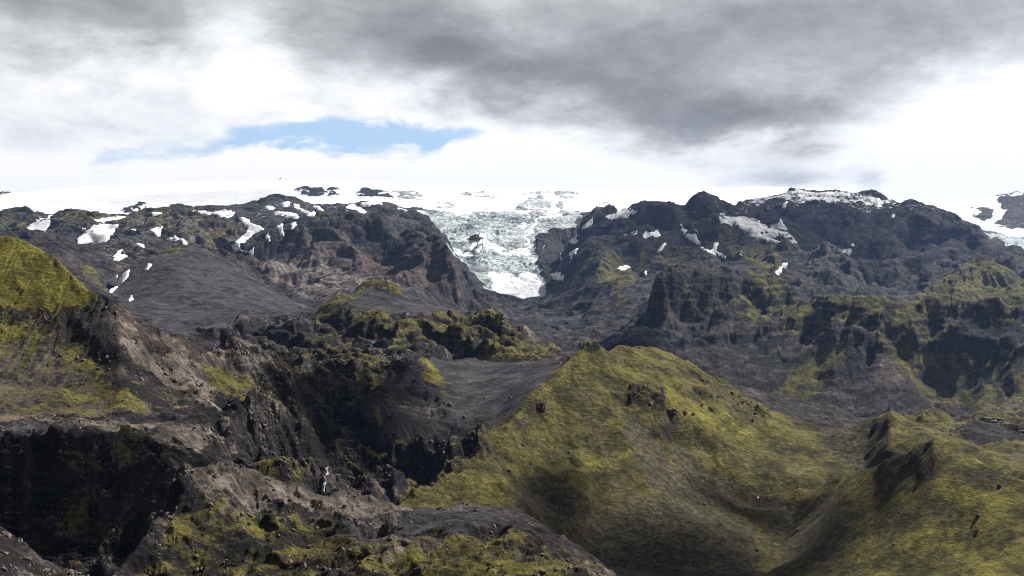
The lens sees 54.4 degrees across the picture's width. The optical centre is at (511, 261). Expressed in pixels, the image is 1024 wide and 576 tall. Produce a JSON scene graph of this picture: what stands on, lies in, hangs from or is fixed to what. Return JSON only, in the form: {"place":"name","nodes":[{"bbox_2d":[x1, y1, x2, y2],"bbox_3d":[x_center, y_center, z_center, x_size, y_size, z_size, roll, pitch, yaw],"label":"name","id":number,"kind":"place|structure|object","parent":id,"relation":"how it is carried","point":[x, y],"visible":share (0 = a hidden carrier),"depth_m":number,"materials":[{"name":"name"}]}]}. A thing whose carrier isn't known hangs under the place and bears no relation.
{"place":"outdoors","nodes":[
{"label":"outdoors","id":0,"kind":"place"},
{"bbox_2d":[0,236,284,423],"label":"hill","id":1,"kind":"structure","parent":0,"point":[36,281],"depth_m":752.33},
{"bbox_2d":[0,194,337,273],"bbox_3d":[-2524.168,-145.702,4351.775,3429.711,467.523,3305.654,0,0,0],"label":"mountain","id":2,"kind":"structure","parent":0,"point":[215,234],"depth_m":4312.18,"materials":[{"name":"grey stone"}]},
{"bbox_2d":[27,217,50,230],"bbox_3d":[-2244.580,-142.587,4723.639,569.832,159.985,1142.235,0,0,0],"label":"snow patch","id":3,"kind":"object","parent":2,"relation":"on","point":[41,225],"visible":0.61,"depth_m":4500.91,"materials":[{"name":"white snow"}]},
{"bbox_2d":[77,223,117,243],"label":"snow patch","id":4,"kind":"object","parent":2,"relation":"on","point":[101,234],"visible":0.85,"depth_m":4044.27,"materials":[{"name":"white snow"}]},
{"bbox_2d":[94,216,125,222],"bbox_3d":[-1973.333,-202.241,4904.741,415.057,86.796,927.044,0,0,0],"label":"snow patch","id":5,"kind":"object","parent":2,"relation":"on","point":[103,220],"visible":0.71,"depth_m":4645.34,"materials":[{"name":"white snow"}]},
{"bbox_2d":[113,254,126,260],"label":"snow patch","id":6,"kind":"object","parent":2,"relation":"on","point":[119,257],"visible":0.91,"depth_m":3041.34,"materials":[{"name":"white snow"}]},
{"bbox_2d":[151,226,162,236],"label":"snow patch","id":7,"kind":"object","parent":2,"relation":"on","point":[156,231],"visible":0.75,"depth_m":4176.19,"materials":[{"name":"white snow"}]},
{"bbox_2d":[152,212,161,216],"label":"snow patch","id":8,"kind":"object","parent":2,"relation":"on","point":[156,213],"visible":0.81,"depth_m":5053.26,"materials":[{"name":"white snow"}]},
{"bbox_2d":[166,235,187,244],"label":"snow patch","id":9,"kind":"object","parent":2,"relation":"on","point":[177,239],"visible":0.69,"depth_m":3820.32,"materials":[{"name":"white snow"}]},
{"bbox_2d":[193,209,234,217],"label":"snow patch","id":10,"kind":"object","parent":2,"relation":"on","point":[225,213],"visible":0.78,"depth_m":4835.90,"materials":[{"name":"white snow"}]},
{"bbox_2d":[232,217,263,254],"bbox_3d":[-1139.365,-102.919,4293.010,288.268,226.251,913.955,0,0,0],"label":"snow patch","id":11,"kind":"object","parent":2,"relation":"on","point":[252,229],"visible":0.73,"depth_m":4402.53,"materials":[{"name":"white snow"}]},
{"bbox_2d":[265,206,274,209],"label":"snow patch","id":12,"kind":"object","parent":2,"relation":"on","point":[270,207],"visible":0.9,"depth_m":5138.52,"materials":[{"name":"white snow"}]},
{"bbox_2d":[280,201,289,206],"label":"snow patch","id":13,"kind":"object","parent":2,"relation":"on","point":[286,203],"visible":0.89,"depth_m":5294.60,"materials":[{"name":"white snow"}]},
{"bbox_2d":[275,211,298,218],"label":"snow patch","id":14,"kind":"object","parent":2,"relation":"on","point":[288,214],"visible":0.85,"depth_m":4633.37,"materials":[{"name":"white snow"}]},
{"bbox_2d":[293,204,310,212],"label":"snow patch","id":15,"kind":"object","parent":2,"relation":"on","point":[298,207],"visible":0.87,"depth_m":4990.97,"materials":[{"name":"white snow"}]},
{"bbox_2d":[61,244,319,335],"bbox_3d":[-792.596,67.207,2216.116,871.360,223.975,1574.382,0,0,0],"label":"hill","id":16,"kind":"structure","parent":0,"point":[187,290],"depth_m":2148.74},
{"bbox_2d":[108,269,129,292],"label":"snow patch","id":17,"kind":"object","parent":16,"relation":"on","point":[115,282],"visible":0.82,"depth_m":2350.96,"materials":[{"name":"white snow"}]},
{"bbox_2d":[68,452,616,575],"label":"hill","id":18,"kind":"structure","parent":0,"point":[231,491],"depth_m":392.38,"materials":[{"name":"grey stone"}]},
{"bbox_2d":[249,201,490,311],"bbox_3d":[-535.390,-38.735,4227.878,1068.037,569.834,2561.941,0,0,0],"label":"mountain","id":19,"kind":"structure","parent":0,"point":[326,255],"depth_m":3690.99,"materials":[{"name":"grey stone"}]},
{"bbox_2d":[276,224,284,235],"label":"snow patch","id":20,"kind":"object","parent":19,"relation":"on","point":[280,228],"visible":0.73,"depth_m":4381.08,"materials":[{"name":"white snow"}]},
{"bbox_2d":[290,222,296,229],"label":"snow patch","id":21,"kind":"object","parent":19,"relation":"on","point":[293,224],"visible":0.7,"depth_m":3998.94,"materials":[{"name":"white snow"}]},
{"bbox_2d":[307,211,315,217],"bbox_3d":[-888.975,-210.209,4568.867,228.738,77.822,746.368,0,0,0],"label":"snow patch","id":22,"kind":"object","parent":19,"relation":"on","point":[312,214],"visible":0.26,"depth_m":4554.71,"materials":[{"name":"white snow"}]},
{"bbox_2d":[346,204,366,212],"bbox_3d":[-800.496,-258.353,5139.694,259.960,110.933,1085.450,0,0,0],"label":"snow patch","id":23,"kind":"object","parent":19,"relation":"on","point":[354,207],"visible":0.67,"depth_m":4978.85,"materials":[{"name":"white snow"}]},
{"bbox_2d":[360,202,371,206],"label":"snow patch","id":24,"kind":"object","parent":19,"relation":"on","point":[365,204],"visible":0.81,"depth_m":5147.33,"materials":[{"name":"white snow"}]},
{"bbox_2d":[297,279,566,379],"bbox_3d":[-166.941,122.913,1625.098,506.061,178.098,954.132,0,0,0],"label":"hill","id":25,"kind":"structure","parent":0,"point":[378,319],"depth_m":1444.22,"materials":[{"name":"green plant"}]},
{"bbox_2d":[489,312,505,327],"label":"rock outcrop","id":26,"kind":"object","parent":25,"relation":"on","point":[497,320],"visible":1,"depth_m":1469.22,"materials":[{"name":"grey stone"}]},
{"bbox_2d":[365,341,594,454],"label":"hill","id":27,"kind":"structure","parent":0,"point":[481,378],"depth_m":1009.24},
{"bbox_2d":[422,209,582,298],"bbox_3d":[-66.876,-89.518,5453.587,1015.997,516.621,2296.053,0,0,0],"label":"glacier","id":28,"kind":"object","parent":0,"point":[502,256],"visible":0.94,"depth_m":5351.50,"materials":[{"name":"white ice"}]},
{"bbox_2d":[468,234,482,240],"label":"rock outcrop","id":29,"kind":"object","parent":28,"relation":"on","point":[475,237],"visible":0.99,"depth_m":5445.54,"materials":[{"name":"grey stone"}]},
{"bbox_2d":[0,202,1023,575],"bbox_3d":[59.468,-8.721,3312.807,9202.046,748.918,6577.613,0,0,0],"label":"ground","id":30,"kind":"structure","parent":0,"point":[40,444],"depth_m":788.65,"materials":[{"name":"grey stone"}]},
{"bbox_2d":[321,466,329,491],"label":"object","id":31,"kind":"structure","parent":30,"relation":"on","point":[324,480],"depth_m":629.52,"materials":[{"name":"white liquid"}]},
{"bbox_2d":[0,250,1023,575],"bbox_3d":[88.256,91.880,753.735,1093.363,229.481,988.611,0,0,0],"label":"stones","id":32,"kind":"object","parent":30,"relation":"on","point":[150,476],"visible":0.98,"depth_m":569.79,"materials":[{"name":"grey stone"}]},
{"bbox_2d":[975,416,1005,423],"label":"rock outcrop","id":33,"kind":"object","parent":30,"relation":"on","point":[993,420],"visible":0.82,"depth_m":1217.08,"materials":[{"name":"grey stone"}]},
{"bbox_2d":[0,178,1023,236],"bbox_3d":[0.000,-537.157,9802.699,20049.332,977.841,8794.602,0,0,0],"label":"ice cap","id":34,"kind":"object","parent":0,"point":[996,212],"visible":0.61,"depth_m":8422.70,"materials":[{"name":"white snow"}]},
{"bbox_2d":[0,0,1023,199],"label":"sky","id":35,"kind":"structure","parent":0,"point":[924,99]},
{"bbox_2d":[381,339,870,575],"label":"hill","id":36,"kind":"structure","parent":0,"point":[606,477],"depth_m":783.72,"materials":[{"name":"green plant"}]},
{"bbox_2d":[538,401,545,411],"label":"rock outcrop","id":37,"kind":"object","parent":36,"relation":"on","point":[541,406],"visible":1,"depth_m":800.08,"materials":[{"name":"grey stone"}]},
{"bbox_2d":[667,408,676,413],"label":"rock outcrop","id":38,"kind":"object","parent":36,"relation":"on","point":[672,410],"visible":1,"depth_m":856.09,"materials":[{"name":"grey stone"}]},
{"bbox_2d":[544,187,1023,338],"bbox_3d":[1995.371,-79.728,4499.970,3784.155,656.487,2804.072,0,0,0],"label":"mountain","id":39,"kind":"structure","parent":0,"point":[912,249],"depth_m":4307.79,"materials":[{"name":"grey stone"}]},
{"bbox_2d":[551,271,563,280],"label":"snow patch","id":40,"kind":"object","parent":39,"relation":"on","point":[556,274],"visible":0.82,"depth_m":4436.60,"materials":[{"name":"grey snow"}]},
{"bbox_2d":[569,248,577,255],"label":"snow patch","id":41,"kind":"object","parent":39,"relation":"on","point":[572,252],"visible":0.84,"depth_m":4458.01,"materials":[{"name":"white snow"}]},
{"bbox_2d":[570,232,578,243],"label":"snow patch","id":42,"kind":"object","parent":39,"relation":"on","point":[573,240],"visible":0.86,"depth_m":4853.80,"materials":[{"name":"white snow"}]},
{"bbox_2d":[582,218,592,228],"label":"snow patch","id":43,"kind":"object","parent":39,"relation":"on","point":[589,223],"visible":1,"depth_m":4848.30,"materials":[{"name":"white snow"}]},
{"bbox_2d":[606,208,636,219],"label":"snow patch","id":44,"kind":"object","parent":39,"relation":"on","point":[625,213],"visible":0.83,"depth_m":4776.92,"materials":[{"name":"white snow"}]},
{"bbox_2d":[617,265,630,270],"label":"snow patch","id":45,"kind":"object","parent":39,"relation":"on","point":[624,267],"visible":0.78,"depth_m":4164.48,"materials":[{"name":"white snow"}]},
{"bbox_2d":[643,229,659,238],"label":"snow patch","id":46,"kind":"object","parent":39,"relation":"on","point":[656,233],"visible":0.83,"depth_m":4442.94,"materials":[{"name":"white snow"}]},
{"bbox_2d":[657,243,666,252],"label":"snow patch","id":47,"kind":"object","parent":39,"relation":"on","point":[662,247],"visible":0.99,"depth_m":4323.39,"materials":[{"name":"white snow"}]},
{"bbox_2d":[680,224,700,243],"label":"snow patch","id":48,"kind":"object","parent":39,"relation":"on","point":[693,238],"visible":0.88,"depth_m":4464.56,"materials":[{"name":"white snow"}]},
{"bbox_2d":[701,242,725,258],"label":"snow patch","id":49,"kind":"object","parent":39,"relation":"on","point":[714,251],"visible":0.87,"depth_m":4179.23,"materials":[{"name":"white snow"}]},
{"bbox_2d":[719,216,731,225],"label":"snow patch","id":50,"kind":"object","parent":39,"relation":"on","point":[722,221],"visible":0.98,"depth_m":4569.62,"materials":[{"name":"white snow"}]},
{"bbox_2d":[720,213,796,243],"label":"snow patch","id":51,"kind":"object","parent":39,"relation":"on","point":[745,224],"visible":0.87,"depth_m":4611.75,"materials":[{"name":"white snow"}]},
{"bbox_2d":[775,263,786,274],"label":"snow patch","id":52,"kind":"object","parent":39,"relation":"on","point":[784,265],"visible":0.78,"depth_m":3458.11,"materials":[{"name":"white snow"}]},
{"bbox_2d":[800,196,839,202],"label":"snow patch","id":53,"kind":"object","parent":39,"relation":"on","point":[830,199],"visible":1,"depth_m":5263.44,"materials":[{"name":"white snow"}]},
{"bbox_2d":[798,191,850,196],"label":"snow patch","id":54,"kind":"object","parent":39,"relation":"on","point":[827,194],"visible":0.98,"depth_m":5359.88,"materials":[{"name":"white snow"}]},
{"bbox_2d":[842,243,854,255],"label":"snow patch","id":55,"kind":"object","parent":39,"relation":"on","point":[848,251],"visible":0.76,"depth_m":4551.23,"materials":[{"name":"white snow"}]},
{"bbox_2d":[865,197,874,202],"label":"snow patch","id":56,"kind":"object","parent":39,"relation":"on","point":[870,199],"visible":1,"depth_m":5260.86,"materials":[{"name":"white snow"}]},
{"bbox_2d":[873,198,883,207],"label":"snow patch","id":57,"kind":"object","parent":39,"relation":"on","point":[878,203],"visible":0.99,"depth_m":5194.44,"materials":[{"name":"white snow"}]},
{"bbox_2d":[556,259,1023,417],"bbox_3d":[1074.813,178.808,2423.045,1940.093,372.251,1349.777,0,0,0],"label":"mountain","id":58,"kind":"structure","parent":0,"point":[868,356],"depth_m":2375.94,"materials":[{"name":"grey stone"}]},
{"bbox_2d":[787,410,978,470],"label":"hill","id":59,"kind":"structure","parent":0,"point":[871,442],"depth_m":873.12,"materials":[{"name":"green plant"}]},
{"bbox_2d":[764,438,1023,575],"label":"hill","id":60,"kind":"structure","parent":0,"point":[916,508],"depth_m":604.38,"materials":[{"name":"green plant"}]}
]}

